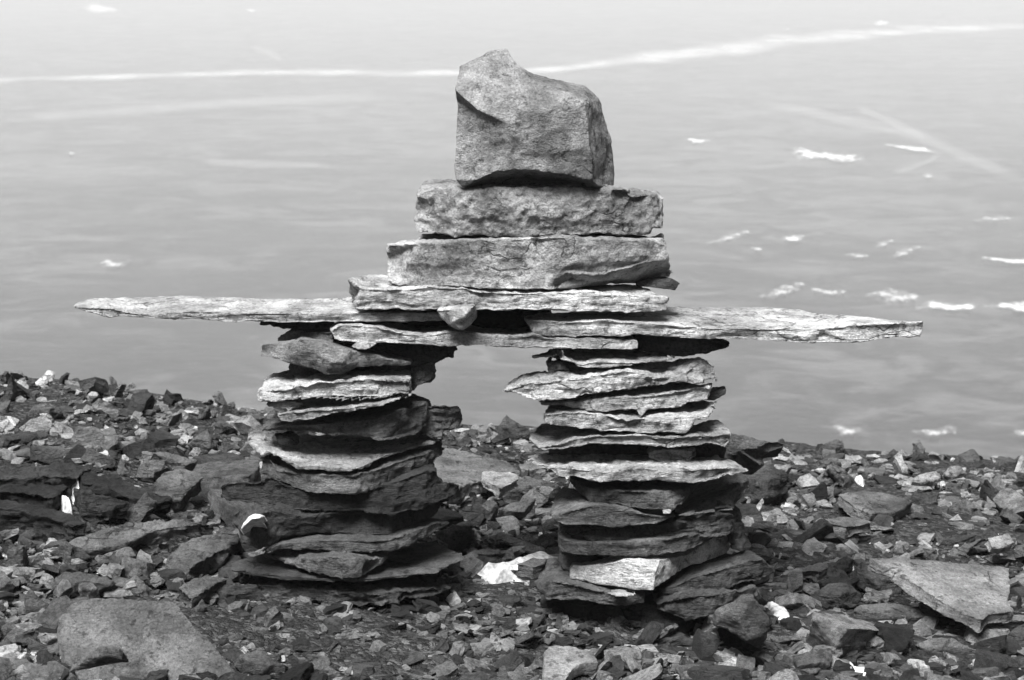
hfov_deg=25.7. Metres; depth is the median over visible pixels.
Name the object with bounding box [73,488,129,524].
rock slab
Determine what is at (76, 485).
snow patch
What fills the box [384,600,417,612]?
rock shard
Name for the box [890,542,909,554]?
rock
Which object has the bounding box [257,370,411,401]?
flat stone
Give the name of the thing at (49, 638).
rock splinter
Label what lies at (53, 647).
rock shard
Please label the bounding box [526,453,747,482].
flat stone
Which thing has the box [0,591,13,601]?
rock splinter
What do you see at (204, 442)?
rock
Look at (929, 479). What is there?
rock
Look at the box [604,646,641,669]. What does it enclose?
rock
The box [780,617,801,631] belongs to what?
rock splinter
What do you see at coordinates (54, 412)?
rock
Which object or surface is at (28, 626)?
rock splinter
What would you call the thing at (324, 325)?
flat stone
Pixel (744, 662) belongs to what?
rock splinter
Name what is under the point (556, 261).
stone block
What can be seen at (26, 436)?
rock shard
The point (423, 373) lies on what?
flat stone
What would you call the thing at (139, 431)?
rock
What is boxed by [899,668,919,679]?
rock splinter
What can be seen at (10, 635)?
rock splinter
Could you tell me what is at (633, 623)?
rock shard
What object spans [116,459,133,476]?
rock
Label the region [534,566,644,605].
flat stone
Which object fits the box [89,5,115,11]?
ice floe
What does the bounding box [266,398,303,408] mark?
stone chip
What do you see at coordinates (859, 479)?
snow patch
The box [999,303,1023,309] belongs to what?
ice floe
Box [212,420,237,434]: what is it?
rock
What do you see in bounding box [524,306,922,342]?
flat stone
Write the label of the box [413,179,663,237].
stone block
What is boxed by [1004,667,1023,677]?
rock splinter
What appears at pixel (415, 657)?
rock shard
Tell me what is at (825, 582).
rock
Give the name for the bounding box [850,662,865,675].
snow patch
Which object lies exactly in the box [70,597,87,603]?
rock shard
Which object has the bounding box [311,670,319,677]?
rock splinter
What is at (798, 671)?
rock shard
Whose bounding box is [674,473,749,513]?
flat stone
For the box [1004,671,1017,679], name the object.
rock shard
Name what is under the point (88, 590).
rock shard
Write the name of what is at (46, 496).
rock slab
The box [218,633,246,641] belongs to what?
rock
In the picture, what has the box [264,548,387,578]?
flat stone
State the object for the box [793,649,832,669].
rock splinter
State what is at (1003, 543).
rock slab
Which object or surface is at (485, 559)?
rock
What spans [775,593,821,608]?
rock shard
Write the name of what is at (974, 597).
rock slab
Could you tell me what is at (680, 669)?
rock shard
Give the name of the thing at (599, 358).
flat stone
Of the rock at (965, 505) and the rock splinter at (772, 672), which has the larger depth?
the rock at (965, 505)
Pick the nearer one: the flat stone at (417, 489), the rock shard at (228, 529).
the flat stone at (417, 489)
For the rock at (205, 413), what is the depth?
8.17 m
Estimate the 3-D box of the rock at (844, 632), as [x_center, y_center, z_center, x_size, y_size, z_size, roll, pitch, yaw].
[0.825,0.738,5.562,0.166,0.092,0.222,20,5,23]
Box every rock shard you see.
[0,529,20,543]
[0,624,12,639]
[1,622,15,634]
[7,566,41,577]
[11,432,38,442]
[11,577,26,583]
[46,642,57,652]
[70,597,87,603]
[78,582,99,598]
[103,589,132,597]
[117,676,142,679]
[192,451,244,464]
[208,488,255,525]
[216,526,239,537]
[256,617,263,623]
[323,603,347,614]
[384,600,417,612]
[403,651,426,665]
[456,520,472,526]
[458,672,489,679]
[513,630,542,643]
[514,643,531,647]
[542,518,558,530]
[623,653,641,672]
[625,663,662,679]
[629,620,642,626]
[641,622,660,637]
[655,638,667,649]
[656,653,688,662]
[656,658,663,676]
[658,675,677,679]
[675,664,695,678]
[679,659,698,665]
[736,497,746,503]
[754,576,768,585]
[771,635,805,643]
[774,589,790,594]
[774,652,797,661]
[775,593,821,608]
[790,668,808,674]
[791,518,833,542]
[801,668,820,673]
[814,668,839,678]
[833,674,857,679]
[852,578,859,583]
[865,671,885,679]
[922,549,936,558]
[932,635,957,640]
[960,670,980,679]
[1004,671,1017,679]
[1010,656,1023,667]
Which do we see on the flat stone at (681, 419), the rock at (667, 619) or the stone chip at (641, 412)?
the stone chip at (641, 412)
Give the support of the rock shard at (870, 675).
on the ground
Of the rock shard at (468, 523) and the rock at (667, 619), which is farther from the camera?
the rock shard at (468, 523)
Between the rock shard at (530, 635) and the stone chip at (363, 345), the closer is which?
the rock shard at (530, 635)
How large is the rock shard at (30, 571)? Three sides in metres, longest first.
0.088 x 0.084 x 0.027 m
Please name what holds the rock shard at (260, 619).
on the ground
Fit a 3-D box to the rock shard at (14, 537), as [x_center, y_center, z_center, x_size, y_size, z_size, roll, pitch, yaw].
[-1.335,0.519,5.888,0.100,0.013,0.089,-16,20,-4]
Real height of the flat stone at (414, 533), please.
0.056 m
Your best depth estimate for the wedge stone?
5.51 m
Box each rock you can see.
[0,371,13,384]
[0,571,14,592]
[5,374,18,401]
[6,544,28,566]
[7,657,78,679]
[22,528,47,541]
[24,589,48,614]
[28,403,66,418]
[36,649,54,663]
[38,595,70,628]
[50,541,92,564]
[51,572,116,598]
[69,645,130,671]
[71,426,102,446]
[71,558,88,570]
[103,547,135,562]
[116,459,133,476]
[116,575,151,596]
[121,556,155,578]
[122,506,161,521]
[133,544,151,554]
[135,427,149,436]
[136,460,171,482]
[163,533,244,581]
[165,390,186,404]
[177,439,186,447]
[187,429,218,454]
[191,599,206,611]
[193,459,260,502]
[197,406,210,419]
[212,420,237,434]
[215,584,265,603]
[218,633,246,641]
[234,650,287,674]
[249,575,269,589]
[272,431,308,439]
[277,662,313,679]
[312,659,340,679]
[432,507,463,527]
[435,524,481,554]
[476,555,499,564]
[494,532,544,553]
[498,415,529,444]
[502,476,560,502]
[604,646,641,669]
[633,621,663,645]
[647,612,692,633]
[656,635,692,649]
[701,609,716,631]
[708,594,770,647]
[717,628,761,650]
[724,433,782,474]
[735,503,762,520]
[742,464,792,505]
[751,521,780,533]
[797,674,819,679]
[806,634,817,647]
[809,612,878,657]
[813,582,860,608]
[815,439,843,452]
[817,469,828,479]
[818,577,841,588]
[826,461,859,488]
[826,557,853,578]
[830,656,851,668]
[850,562,900,595]
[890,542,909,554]
[897,471,940,486]
[911,491,924,504]
[911,504,924,511]
[916,637,971,653]
[942,465,966,479]
[948,538,987,556]
[957,496,977,513]
[966,624,1009,637]
[973,649,1021,671]
[1008,624,1023,643]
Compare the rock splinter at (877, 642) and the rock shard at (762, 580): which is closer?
the rock splinter at (877, 642)
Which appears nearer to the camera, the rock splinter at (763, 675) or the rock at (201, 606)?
the rock splinter at (763, 675)
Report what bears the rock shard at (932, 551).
on the ground
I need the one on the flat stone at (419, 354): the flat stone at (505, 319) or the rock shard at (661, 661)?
the flat stone at (505, 319)
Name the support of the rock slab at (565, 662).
on the ground
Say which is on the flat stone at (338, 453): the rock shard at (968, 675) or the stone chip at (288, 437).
the stone chip at (288, 437)
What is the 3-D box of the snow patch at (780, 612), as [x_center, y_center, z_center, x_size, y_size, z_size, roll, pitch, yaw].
[0.691,0.729,5.787,0.058,0.068,0.383,0,11,0]
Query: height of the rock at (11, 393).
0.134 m
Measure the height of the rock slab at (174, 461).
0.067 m
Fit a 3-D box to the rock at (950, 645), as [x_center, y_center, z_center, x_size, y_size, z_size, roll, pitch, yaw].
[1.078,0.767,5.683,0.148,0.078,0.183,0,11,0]
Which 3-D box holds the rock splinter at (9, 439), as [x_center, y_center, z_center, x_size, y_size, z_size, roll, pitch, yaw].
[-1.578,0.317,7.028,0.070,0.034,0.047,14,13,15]
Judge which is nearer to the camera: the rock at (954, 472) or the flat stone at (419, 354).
the flat stone at (419, 354)
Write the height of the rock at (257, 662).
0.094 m
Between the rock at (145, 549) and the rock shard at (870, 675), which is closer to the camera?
the rock shard at (870, 675)
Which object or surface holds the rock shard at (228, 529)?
on the ground
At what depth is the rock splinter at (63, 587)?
5.40 m
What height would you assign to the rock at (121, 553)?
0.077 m
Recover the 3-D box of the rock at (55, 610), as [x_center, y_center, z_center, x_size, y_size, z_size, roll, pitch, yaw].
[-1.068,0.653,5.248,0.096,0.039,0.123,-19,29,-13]
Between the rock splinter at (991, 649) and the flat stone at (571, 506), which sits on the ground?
the rock splinter at (991, 649)
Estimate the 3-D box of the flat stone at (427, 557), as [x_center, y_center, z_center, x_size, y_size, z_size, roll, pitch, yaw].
[-0.413,0.565,5.734,0.590,0.045,0.418,0,11,0]
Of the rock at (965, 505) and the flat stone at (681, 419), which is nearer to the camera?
the flat stone at (681, 419)
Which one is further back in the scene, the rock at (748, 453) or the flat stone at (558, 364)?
the rock at (748, 453)
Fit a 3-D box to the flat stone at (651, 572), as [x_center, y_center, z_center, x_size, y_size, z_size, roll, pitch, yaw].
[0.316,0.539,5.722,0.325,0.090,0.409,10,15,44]
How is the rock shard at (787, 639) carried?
on the ground
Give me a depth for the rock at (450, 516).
6.40 m
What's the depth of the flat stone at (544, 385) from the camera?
5.56 m
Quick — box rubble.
[0,370,1023,679]
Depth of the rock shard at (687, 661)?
5.31 m
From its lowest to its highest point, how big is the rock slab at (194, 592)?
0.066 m
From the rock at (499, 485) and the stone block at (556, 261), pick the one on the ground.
the rock at (499, 485)
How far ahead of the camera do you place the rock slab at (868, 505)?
7.08 m
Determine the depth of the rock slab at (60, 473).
6.30 m
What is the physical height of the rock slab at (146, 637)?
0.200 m
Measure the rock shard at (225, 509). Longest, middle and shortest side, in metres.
0.259 x 0.130 x 0.058 m
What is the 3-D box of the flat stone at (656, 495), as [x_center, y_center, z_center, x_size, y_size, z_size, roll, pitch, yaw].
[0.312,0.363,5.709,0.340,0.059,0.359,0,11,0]
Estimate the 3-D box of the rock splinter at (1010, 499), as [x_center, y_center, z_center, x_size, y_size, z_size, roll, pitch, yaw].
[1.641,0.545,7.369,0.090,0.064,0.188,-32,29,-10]
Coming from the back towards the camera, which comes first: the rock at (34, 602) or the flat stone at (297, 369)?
the flat stone at (297, 369)
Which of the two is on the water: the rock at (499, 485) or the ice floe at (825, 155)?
the ice floe at (825, 155)
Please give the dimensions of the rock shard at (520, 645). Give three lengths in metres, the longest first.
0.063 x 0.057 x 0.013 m
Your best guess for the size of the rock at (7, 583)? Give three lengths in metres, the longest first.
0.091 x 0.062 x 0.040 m
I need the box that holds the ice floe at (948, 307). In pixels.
[930,303,972,309]
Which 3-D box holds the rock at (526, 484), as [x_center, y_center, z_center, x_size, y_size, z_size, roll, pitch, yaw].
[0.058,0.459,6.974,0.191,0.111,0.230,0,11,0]
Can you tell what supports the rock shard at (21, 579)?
on the ground
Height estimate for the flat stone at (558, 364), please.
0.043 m
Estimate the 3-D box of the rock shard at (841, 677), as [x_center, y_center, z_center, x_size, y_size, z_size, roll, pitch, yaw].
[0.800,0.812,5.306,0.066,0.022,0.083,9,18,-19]
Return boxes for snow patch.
[59,495,71,513]
[71,479,78,503]
[241,514,266,534]
[477,551,556,583]
[767,602,789,619]
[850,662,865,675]
[854,475,864,486]
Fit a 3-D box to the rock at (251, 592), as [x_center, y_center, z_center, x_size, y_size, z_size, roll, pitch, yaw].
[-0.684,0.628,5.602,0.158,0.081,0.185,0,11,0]
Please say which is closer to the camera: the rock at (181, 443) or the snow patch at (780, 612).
the snow patch at (780, 612)
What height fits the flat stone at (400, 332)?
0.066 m
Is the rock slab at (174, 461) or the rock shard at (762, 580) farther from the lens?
the rock slab at (174, 461)
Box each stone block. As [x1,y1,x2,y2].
[386,232,672,289]
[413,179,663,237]
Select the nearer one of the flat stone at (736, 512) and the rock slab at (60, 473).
the flat stone at (736, 512)
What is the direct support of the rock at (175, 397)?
on the ground
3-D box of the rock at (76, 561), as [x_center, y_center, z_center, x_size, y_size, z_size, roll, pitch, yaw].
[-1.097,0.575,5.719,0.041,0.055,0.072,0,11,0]
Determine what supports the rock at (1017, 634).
on the ground
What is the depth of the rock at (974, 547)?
6.62 m
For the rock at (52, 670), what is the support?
on the ground
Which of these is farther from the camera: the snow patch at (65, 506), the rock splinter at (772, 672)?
the snow patch at (65, 506)
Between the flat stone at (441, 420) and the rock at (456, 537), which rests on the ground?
the rock at (456, 537)
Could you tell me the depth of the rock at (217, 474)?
6.52 m
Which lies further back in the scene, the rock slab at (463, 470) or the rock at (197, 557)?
the rock slab at (463, 470)
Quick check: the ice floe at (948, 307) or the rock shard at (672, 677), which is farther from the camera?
the ice floe at (948, 307)
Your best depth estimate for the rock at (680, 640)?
5.47 m
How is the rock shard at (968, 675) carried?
on the ground
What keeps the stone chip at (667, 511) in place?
on the flat stone at (571, 506)
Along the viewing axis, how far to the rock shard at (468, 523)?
6.37 m
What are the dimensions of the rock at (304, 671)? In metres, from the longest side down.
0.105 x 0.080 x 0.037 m
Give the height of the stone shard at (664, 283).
0.032 m
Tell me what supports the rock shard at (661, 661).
on the ground
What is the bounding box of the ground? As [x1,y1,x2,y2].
[0,375,1023,679]
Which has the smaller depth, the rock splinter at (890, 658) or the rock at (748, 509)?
the rock splinter at (890, 658)
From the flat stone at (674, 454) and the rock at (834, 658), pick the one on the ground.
the rock at (834, 658)
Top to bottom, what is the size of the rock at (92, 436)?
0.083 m
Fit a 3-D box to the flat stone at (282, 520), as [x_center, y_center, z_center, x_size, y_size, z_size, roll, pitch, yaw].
[-0.437,0.427,5.755,0.565,0.115,0.341,-2,11,-12]
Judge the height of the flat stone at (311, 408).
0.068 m
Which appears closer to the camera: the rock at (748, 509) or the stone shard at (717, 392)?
the stone shard at (717, 392)
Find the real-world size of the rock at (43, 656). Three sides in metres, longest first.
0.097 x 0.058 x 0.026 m
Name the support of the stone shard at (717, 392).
on the flat stone at (681, 419)
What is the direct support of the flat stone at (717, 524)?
on the flat stone at (656, 545)
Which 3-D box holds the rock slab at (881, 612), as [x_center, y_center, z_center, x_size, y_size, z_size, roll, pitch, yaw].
[0.997,0.719,5.835,0.232,0.071,0.078,0,11,0]
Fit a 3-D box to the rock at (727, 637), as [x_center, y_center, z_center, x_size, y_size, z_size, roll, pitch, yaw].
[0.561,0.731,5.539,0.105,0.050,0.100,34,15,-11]
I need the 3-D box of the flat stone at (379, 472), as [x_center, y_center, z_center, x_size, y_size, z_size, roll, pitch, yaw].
[-0.415,0.313,5.738,0.397,0.078,0.388,5,12,25]
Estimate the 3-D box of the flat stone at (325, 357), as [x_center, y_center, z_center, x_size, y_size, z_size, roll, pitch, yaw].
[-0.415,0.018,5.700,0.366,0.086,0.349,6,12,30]
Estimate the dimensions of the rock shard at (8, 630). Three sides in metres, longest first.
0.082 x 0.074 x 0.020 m
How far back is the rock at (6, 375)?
8.88 m
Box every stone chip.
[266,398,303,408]
[275,431,299,444]
[352,341,375,349]
[608,589,634,596]
[637,410,644,416]
[663,509,670,513]
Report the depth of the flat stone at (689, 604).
5.56 m
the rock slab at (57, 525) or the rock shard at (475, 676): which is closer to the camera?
the rock shard at (475, 676)
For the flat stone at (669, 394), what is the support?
on the flat stone at (681, 419)
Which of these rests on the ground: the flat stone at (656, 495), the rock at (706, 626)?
the rock at (706, 626)
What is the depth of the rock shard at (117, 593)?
5.47 m
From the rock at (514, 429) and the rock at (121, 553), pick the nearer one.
the rock at (121, 553)
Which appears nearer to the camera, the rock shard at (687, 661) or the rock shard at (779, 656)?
the rock shard at (687, 661)
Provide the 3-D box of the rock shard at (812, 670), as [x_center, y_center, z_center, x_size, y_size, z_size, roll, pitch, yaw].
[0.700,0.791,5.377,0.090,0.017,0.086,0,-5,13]
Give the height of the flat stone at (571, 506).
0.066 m
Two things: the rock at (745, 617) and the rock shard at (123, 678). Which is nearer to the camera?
the rock shard at (123, 678)
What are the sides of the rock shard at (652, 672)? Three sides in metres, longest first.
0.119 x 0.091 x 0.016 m
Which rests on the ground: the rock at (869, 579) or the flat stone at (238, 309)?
the rock at (869, 579)
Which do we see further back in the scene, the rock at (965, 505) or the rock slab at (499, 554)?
the rock at (965, 505)
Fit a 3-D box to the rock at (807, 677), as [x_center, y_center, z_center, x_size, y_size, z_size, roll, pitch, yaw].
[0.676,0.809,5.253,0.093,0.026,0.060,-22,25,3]
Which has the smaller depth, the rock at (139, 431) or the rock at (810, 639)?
the rock at (810, 639)
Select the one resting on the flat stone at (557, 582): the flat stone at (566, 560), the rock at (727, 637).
the flat stone at (566, 560)
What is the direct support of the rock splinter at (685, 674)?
on the ground
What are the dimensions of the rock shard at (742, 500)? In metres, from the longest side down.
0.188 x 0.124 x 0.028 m
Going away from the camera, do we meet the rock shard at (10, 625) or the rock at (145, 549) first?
the rock shard at (10, 625)
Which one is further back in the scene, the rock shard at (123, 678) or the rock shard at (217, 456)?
the rock shard at (217, 456)
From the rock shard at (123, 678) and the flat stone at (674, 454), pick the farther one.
the flat stone at (674, 454)
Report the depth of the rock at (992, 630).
5.70 m
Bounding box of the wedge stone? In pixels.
[437,304,476,329]
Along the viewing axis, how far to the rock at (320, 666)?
5.04 m
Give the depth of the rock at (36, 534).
5.87 m
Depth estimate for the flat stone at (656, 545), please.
5.56 m
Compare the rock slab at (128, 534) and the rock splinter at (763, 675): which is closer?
the rock splinter at (763, 675)
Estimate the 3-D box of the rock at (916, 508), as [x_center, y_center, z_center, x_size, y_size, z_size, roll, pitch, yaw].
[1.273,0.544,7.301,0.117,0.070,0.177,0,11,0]
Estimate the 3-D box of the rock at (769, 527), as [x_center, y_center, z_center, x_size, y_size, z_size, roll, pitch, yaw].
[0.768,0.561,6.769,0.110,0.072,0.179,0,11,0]
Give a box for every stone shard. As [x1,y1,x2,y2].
[636,277,679,289]
[707,386,725,399]
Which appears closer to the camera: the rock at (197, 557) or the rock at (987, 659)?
the rock at (987, 659)
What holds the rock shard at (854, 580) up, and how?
on the ground
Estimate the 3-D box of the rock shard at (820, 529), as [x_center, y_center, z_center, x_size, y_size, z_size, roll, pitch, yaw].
[0.894,0.578,6.594,0.147,0.114,0.034,23,20,-45]
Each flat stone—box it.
[74,295,441,322]
[221,462,458,515]
[231,498,449,548]
[231,539,465,581]
[247,425,437,471]
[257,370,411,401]
[257,571,452,606]
[259,440,444,494]
[260,321,333,329]
[261,336,412,374]
[262,393,430,440]
[263,518,448,552]
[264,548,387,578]
[276,387,411,421]
[278,328,336,342]
[288,363,411,375]
[330,321,637,349]
[348,274,668,312]
[369,342,457,366]
[401,309,551,329]
[411,362,436,390]
[416,405,462,439]
[502,357,717,400]
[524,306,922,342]
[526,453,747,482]
[529,420,730,449]
[532,348,674,367]
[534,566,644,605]
[539,382,711,411]
[540,590,717,627]
[543,400,716,433]
[546,355,587,372]
[548,443,725,457]
[550,486,732,527]
[558,509,734,540]
[558,528,712,556]
[559,548,608,570]
[569,476,700,510]
[569,535,728,589]
[632,334,729,356]
[647,445,695,461]
[651,550,774,594]
[652,581,757,620]
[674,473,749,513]
[727,519,745,550]
[728,505,741,521]
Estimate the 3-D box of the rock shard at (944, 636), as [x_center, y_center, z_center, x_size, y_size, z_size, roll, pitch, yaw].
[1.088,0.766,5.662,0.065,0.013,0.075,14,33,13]
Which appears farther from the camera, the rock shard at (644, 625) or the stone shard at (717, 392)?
the stone shard at (717, 392)
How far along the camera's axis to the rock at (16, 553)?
5.64 m
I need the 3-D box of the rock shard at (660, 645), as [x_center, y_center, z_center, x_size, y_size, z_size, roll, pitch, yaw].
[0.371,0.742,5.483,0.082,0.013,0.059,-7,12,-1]
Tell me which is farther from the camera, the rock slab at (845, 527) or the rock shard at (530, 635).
the rock slab at (845, 527)
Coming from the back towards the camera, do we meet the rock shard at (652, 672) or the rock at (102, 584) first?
the rock at (102, 584)
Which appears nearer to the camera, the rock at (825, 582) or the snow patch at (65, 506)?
the rock at (825, 582)
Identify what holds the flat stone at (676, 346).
on the flat stone at (544, 385)
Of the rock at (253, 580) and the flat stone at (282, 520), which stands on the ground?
the rock at (253, 580)
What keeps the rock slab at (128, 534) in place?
on the ground
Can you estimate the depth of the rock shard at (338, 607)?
5.51 m
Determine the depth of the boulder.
5.50 m
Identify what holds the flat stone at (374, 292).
on the flat stone at (775, 324)
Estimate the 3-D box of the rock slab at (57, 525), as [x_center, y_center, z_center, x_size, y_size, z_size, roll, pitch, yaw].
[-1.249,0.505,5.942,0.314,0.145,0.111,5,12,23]
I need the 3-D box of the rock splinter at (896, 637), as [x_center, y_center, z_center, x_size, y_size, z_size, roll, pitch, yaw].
[0.944,0.742,5.628,0.099,0.061,0.170,5,1,-17]
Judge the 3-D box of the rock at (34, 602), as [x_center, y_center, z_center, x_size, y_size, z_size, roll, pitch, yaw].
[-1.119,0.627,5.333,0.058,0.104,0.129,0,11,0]
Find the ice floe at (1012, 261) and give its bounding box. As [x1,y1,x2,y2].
[986,257,1023,262]
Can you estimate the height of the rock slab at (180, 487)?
0.104 m
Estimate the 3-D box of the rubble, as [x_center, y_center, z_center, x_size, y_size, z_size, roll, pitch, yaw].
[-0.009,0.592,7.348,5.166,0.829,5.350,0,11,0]
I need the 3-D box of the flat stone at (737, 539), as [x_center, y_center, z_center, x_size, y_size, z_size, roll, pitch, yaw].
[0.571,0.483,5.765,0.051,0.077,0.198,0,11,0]
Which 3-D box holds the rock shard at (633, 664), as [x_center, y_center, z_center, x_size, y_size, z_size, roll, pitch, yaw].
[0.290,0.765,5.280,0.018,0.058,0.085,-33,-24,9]
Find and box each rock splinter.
[0,434,20,446]
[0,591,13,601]
[5,628,23,644]
[14,622,41,632]
[15,631,38,645]
[37,633,57,644]
[53,579,72,596]
[57,668,68,679]
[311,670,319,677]
[683,671,691,678]
[736,654,754,677]
[752,671,770,679]
[761,670,775,676]
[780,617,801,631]
[787,571,802,592]
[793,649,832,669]
[868,635,884,649]
[874,621,914,651]
[883,652,900,665]
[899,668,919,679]
[980,647,998,651]
[993,488,1023,510]
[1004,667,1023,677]
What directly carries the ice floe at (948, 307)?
on the water
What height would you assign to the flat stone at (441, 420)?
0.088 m
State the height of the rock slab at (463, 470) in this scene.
0.092 m
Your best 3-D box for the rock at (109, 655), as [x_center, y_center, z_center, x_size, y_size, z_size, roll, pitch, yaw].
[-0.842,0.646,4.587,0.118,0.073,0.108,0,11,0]
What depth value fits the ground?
5.86 m
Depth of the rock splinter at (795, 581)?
6.03 m
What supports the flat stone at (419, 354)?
on the flat stone at (325, 357)
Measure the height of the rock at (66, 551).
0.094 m
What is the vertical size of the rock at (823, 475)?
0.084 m
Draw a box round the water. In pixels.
[0,0,1023,459]
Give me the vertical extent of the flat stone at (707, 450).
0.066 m
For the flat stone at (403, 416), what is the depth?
5.64 m
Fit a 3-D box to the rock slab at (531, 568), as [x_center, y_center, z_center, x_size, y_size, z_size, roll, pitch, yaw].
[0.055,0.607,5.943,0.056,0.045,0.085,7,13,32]
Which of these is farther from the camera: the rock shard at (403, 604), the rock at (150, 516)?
the rock at (150, 516)
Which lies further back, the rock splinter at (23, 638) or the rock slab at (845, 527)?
the rock slab at (845, 527)
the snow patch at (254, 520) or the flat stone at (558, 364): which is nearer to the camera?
the snow patch at (254, 520)
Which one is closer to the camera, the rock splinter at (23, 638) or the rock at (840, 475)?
the rock splinter at (23, 638)
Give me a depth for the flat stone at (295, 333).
5.65 m
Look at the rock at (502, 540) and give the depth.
6.19 m
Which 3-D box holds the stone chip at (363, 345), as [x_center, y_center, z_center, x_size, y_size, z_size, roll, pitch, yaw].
[-0.367,0.009,5.586,0.060,0.023,0.077,0,11,0]
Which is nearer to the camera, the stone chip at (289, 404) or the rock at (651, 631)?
the rock at (651, 631)
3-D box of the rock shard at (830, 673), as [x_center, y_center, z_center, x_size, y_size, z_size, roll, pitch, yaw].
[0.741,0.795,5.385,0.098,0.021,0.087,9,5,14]
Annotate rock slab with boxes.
[0,462,90,503]
[0,484,68,510]
[0,500,86,542]
[57,598,233,679]
[69,519,201,558]
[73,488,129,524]
[79,465,172,521]
[152,452,196,470]
[154,468,203,512]
[178,576,226,607]
[434,448,520,504]
[473,548,505,559]
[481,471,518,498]
[497,498,535,519]
[516,558,545,578]
[542,646,597,679]
[771,558,839,582]
[826,517,871,538]
[836,491,912,521]
[853,602,937,622]
[868,558,1013,632]
[984,533,1013,554]
[993,615,1023,629]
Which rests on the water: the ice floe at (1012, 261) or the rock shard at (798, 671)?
the ice floe at (1012, 261)
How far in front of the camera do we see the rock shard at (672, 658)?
5.34 m
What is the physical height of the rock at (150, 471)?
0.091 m
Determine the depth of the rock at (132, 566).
5.65 m
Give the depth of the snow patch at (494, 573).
5.93 m
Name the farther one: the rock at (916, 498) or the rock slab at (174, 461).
the rock at (916, 498)
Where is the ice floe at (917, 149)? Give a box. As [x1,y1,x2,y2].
[887,144,926,150]
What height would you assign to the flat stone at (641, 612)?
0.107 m
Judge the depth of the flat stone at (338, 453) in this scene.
5.70 m
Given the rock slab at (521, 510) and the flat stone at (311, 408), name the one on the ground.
the rock slab at (521, 510)
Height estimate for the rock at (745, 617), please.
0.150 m
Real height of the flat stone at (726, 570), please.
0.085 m
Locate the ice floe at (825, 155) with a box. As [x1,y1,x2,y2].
[798,148,853,160]
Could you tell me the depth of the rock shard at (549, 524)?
6.54 m
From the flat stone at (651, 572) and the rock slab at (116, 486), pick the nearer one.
the flat stone at (651, 572)
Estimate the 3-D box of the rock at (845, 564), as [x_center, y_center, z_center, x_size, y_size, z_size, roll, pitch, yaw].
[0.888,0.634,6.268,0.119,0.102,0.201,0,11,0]
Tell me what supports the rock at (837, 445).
on the ground
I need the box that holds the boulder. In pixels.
[454,48,614,186]
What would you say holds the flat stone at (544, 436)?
on the flat stone at (707, 450)
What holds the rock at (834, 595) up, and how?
on the ground
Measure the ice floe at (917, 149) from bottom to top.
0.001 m
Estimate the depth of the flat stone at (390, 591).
5.59 m
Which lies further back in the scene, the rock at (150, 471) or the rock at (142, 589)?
the rock at (150, 471)
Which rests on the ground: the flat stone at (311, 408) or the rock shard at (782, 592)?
the rock shard at (782, 592)
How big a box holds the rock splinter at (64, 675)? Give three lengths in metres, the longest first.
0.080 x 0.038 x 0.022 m
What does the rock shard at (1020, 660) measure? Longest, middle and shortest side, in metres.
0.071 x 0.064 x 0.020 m
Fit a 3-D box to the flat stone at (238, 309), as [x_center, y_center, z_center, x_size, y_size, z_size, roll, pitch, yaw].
[-0.636,-0.081,5.752,0.933,0.057,0.329,0,11,0]
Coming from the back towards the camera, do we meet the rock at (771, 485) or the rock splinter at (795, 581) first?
the rock at (771, 485)
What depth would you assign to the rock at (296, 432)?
7.71 m
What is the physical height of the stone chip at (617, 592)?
0.009 m
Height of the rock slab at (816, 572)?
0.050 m

